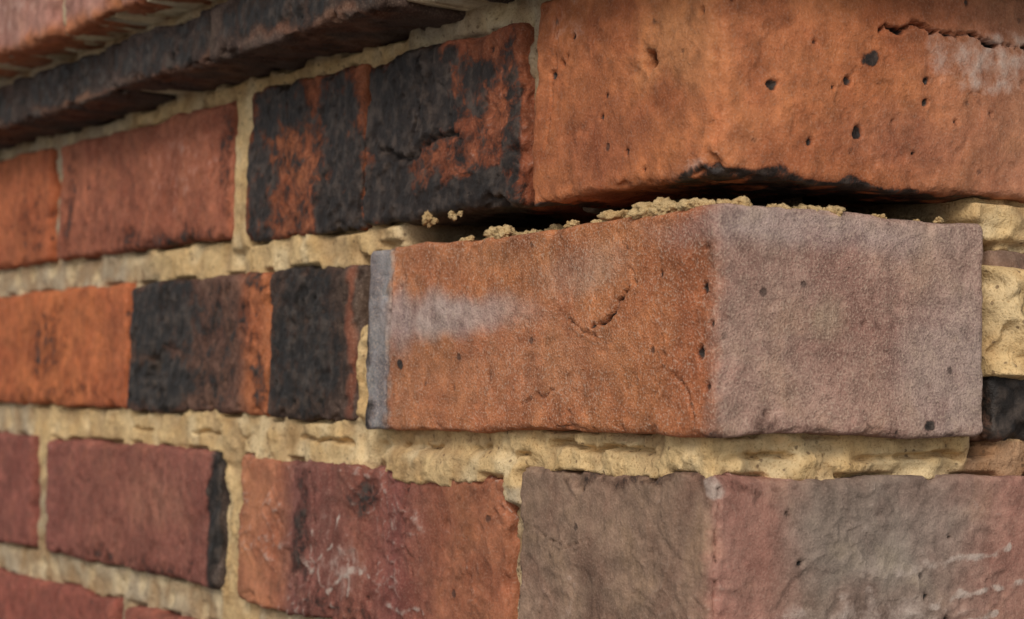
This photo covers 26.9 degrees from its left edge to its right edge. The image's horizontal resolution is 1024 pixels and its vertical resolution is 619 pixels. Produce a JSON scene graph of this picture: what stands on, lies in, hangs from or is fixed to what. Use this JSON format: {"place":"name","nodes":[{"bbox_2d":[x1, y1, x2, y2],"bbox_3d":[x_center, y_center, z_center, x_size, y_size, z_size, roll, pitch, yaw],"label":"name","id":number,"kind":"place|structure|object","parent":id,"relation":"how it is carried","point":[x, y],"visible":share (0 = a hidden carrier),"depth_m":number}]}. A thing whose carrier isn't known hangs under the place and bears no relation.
{"place":"outdoors","nodes":[
{"label":"outdoors","id":0,"kind":"place"},
{"bbox_2d":[363,22,598,230],"bbox_3d":[0.017,-0.062,0.784,0.105,0.065,0.115,2,-3,-31],"label":"brick","id":1,"kind":"object","parent":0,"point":[450,125],"visible":0.54,"depth_m":0.75},
{"label":"ground","id":2,"kind":"structure","parent":0,"visible":0},
{"bbox_2d":[0,0,1023,618],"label":"mortar joints","id":3,"kind":"object","parent":2,"relation":"on","point":[434,456],"visible":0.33,"depth_m":0.81},
{"bbox_2d":[365,203,982,438],"bbox_3d":[0.046,0.009,0.723,0.105,0.071,0.216,2,-3,-31],"label":"loose brick","id":4,"kind":"object","parent":3,"relation":"on","point":[725,320],"visible":0.97,"depth_m":0.64},
{"bbox_2d":[422,195,943,240],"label":"mortar crumbs","id":5,"kind":"object","parent":4,"relation":"on","point":[660,206],"visible":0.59,"depth_m":0.64},
{"bbox_2d":[518,466,1023,618],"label":"brick","id":6,"kind":"object","parent":3,"relation":"on","point":[687,545],"visible":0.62,"depth_m":0.65},
{"bbox_2d":[969,250,1023,441],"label":"brick","id":7,"kind":"object","parent":6,"relation":"on","point":[1002,404],"visible":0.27,"depth_m":0.67},
{"bbox_2d":[532,0,1023,208],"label":"brick","id":8,"kind":"object","parent":7,"relation":"on","point":[845,104],"visible":0.85,"depth_m":0.65},
{"bbox_2d":[487,0,513,3],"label":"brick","id":9,"kind":"object","parent":8,"relation":"on","point":[503,1],"visible":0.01,"depth_m":0.72},
{"bbox_3d":[0.011,0.583,1.477,0.947,1.788,1.647,2,-3,-31],"label":"surrounding brickwork","id":10,"kind":"object","parent":2,"relation":"on","visible":0},
{"bbox_2d":[0,567,123,618],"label":"brick","id":11,"kind":"object","parent":10,"relation":"on","point":[22,596],"visible":0.31,"depth_m":1.09},
{"bbox_2d":[0,431,40,546],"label":"brick","id":12,"kind":"object","parent":11,"relation":"on","point":[20,495],"visible":0.28,"depth_m":1.13},
{"bbox_2d":[124,605,196,618],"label":"brick","id":13,"kind":"object","parent":10,"relation":"on","point":[140,612],"visible":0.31,"depth_m":0.97},
{"bbox_2d":[45,439,230,589],"bbox_3d":[-0.139,0.095,1.030,0.104,0.062,0.223,2,-3,-31],"label":"brick","id":14,"kind":"object","parent":13,"relation":"on","point":[161,509],"visible":0.54,"depth_m":0.98},
{"bbox_2d":[0,282,136,408],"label":"brick","id":15,"kind":"object","parent":14,"relation":"on","point":[70,347],"visible":0.52,"depth_m":1.08},
{"bbox_2d":[0,148,61,269],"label":"brick","id":16,"kind":"object","parent":15,"relation":"on","point":[30,188],"visible":0.28,"depth_m":1.14},
{"bbox_2d":[0,143,16,149],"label":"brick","id":17,"kind":"object","parent":16,"relation":"on","point":[6,146],"visible":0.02,"depth_m":1.17},
{"bbox_2d":[0,69,25,79],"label":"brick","id":18,"kind":"object","parent":17,"relation":"on","point":[11,73],"visible":0.02,"depth_m":1.09},
{"bbox_2d":[0,84,69,143],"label":"brick","id":19,"kind":"object","parent":16,"relation":"on","point":[10,133],"visible":0.26,"depth_m":1.10},
{"bbox_2d":[127,271,273,415],"bbox_3d":[-0.097,0.018,0.966,0.104,0.062,0.156,2,-3,-31],"label":"brick","id":20,"kind":"object","parent":14,"relation":"on","point":[200,345],"visible":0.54,"depth_m":0.93},
{"bbox_2d":[57,101,237,260],"bbox_3d":[-0.133,-0.056,1.031,0.104,0.062,0.219,2,-3,-31],"label":"brick","id":21,"kind":"object","parent":20,"relation":"on","point":[167,184],"visible":0.44,"depth_m":0.99},
{"bbox_2d":[10,43,176,131],"bbox_3d":[-0.173,-0.104,1.048,0.104,0.026,0.145,2,-3,-31],"label":"brick","id":22,"kind":"object","parent":21,"relation":"on","point":[80,94],"visible":0.49,"depth_m":1.02},
{"bbox_2d":[0,0,106,68],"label":"brick","id":23,"kind":"object","parent":22,"relation":"on","point":[28,28],"visible":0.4,"depth_m":1.00},
{"bbox_2d":[112,9,279,91],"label":"brick","id":24,"kind":"object","parent":21,"relation":"on","point":[165,58],"visible":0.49,"depth_m":0.91},
{"bbox_2d":[64,0,174,36],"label":"brick","id":25,"kind":"object","parent":24,"relation":"on","point":[85,17],"visible":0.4,"depth_m":0.94},
{"bbox_2d":[237,453,519,618],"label":"brick","id":26,"kind":"object","parent":13,"relation":"on","point":[335,541],"visible":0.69,"depth_m":0.79},
{"bbox_2d":[268,265,370,421],"bbox_3d":[-0.035,0.015,0.865,0.104,0.063,0.082,2,-3,-31],"label":"brick","id":27,"kind":"object","parent":26,"relation":"on","point":[320,319],"visible":0.42,"depth_m":0.83},
{"bbox_2d":[245,64,372,242],"bbox_3d":[-0.041,-0.059,0.878,0.104,0.065,0.106,2,-3,-31],"label":"brick","id":28,"kind":"object","parent":27,"relation":"on","point":[307,162],"visible":0.45,"depth_m":0.85},
{"bbox_2d":[210,0,465,70],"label":"brick","id":29,"kind":"object","parent":28,"relation":"on","point":[291,35],"visible":0.6,"depth_m":0.80},
{"bbox_2d":[168,0,211,4],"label":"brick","id":30,"kind":"object","parent":29,"relation":"on","point":[206,2],"visible":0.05,"depth_m":0.88}
]}

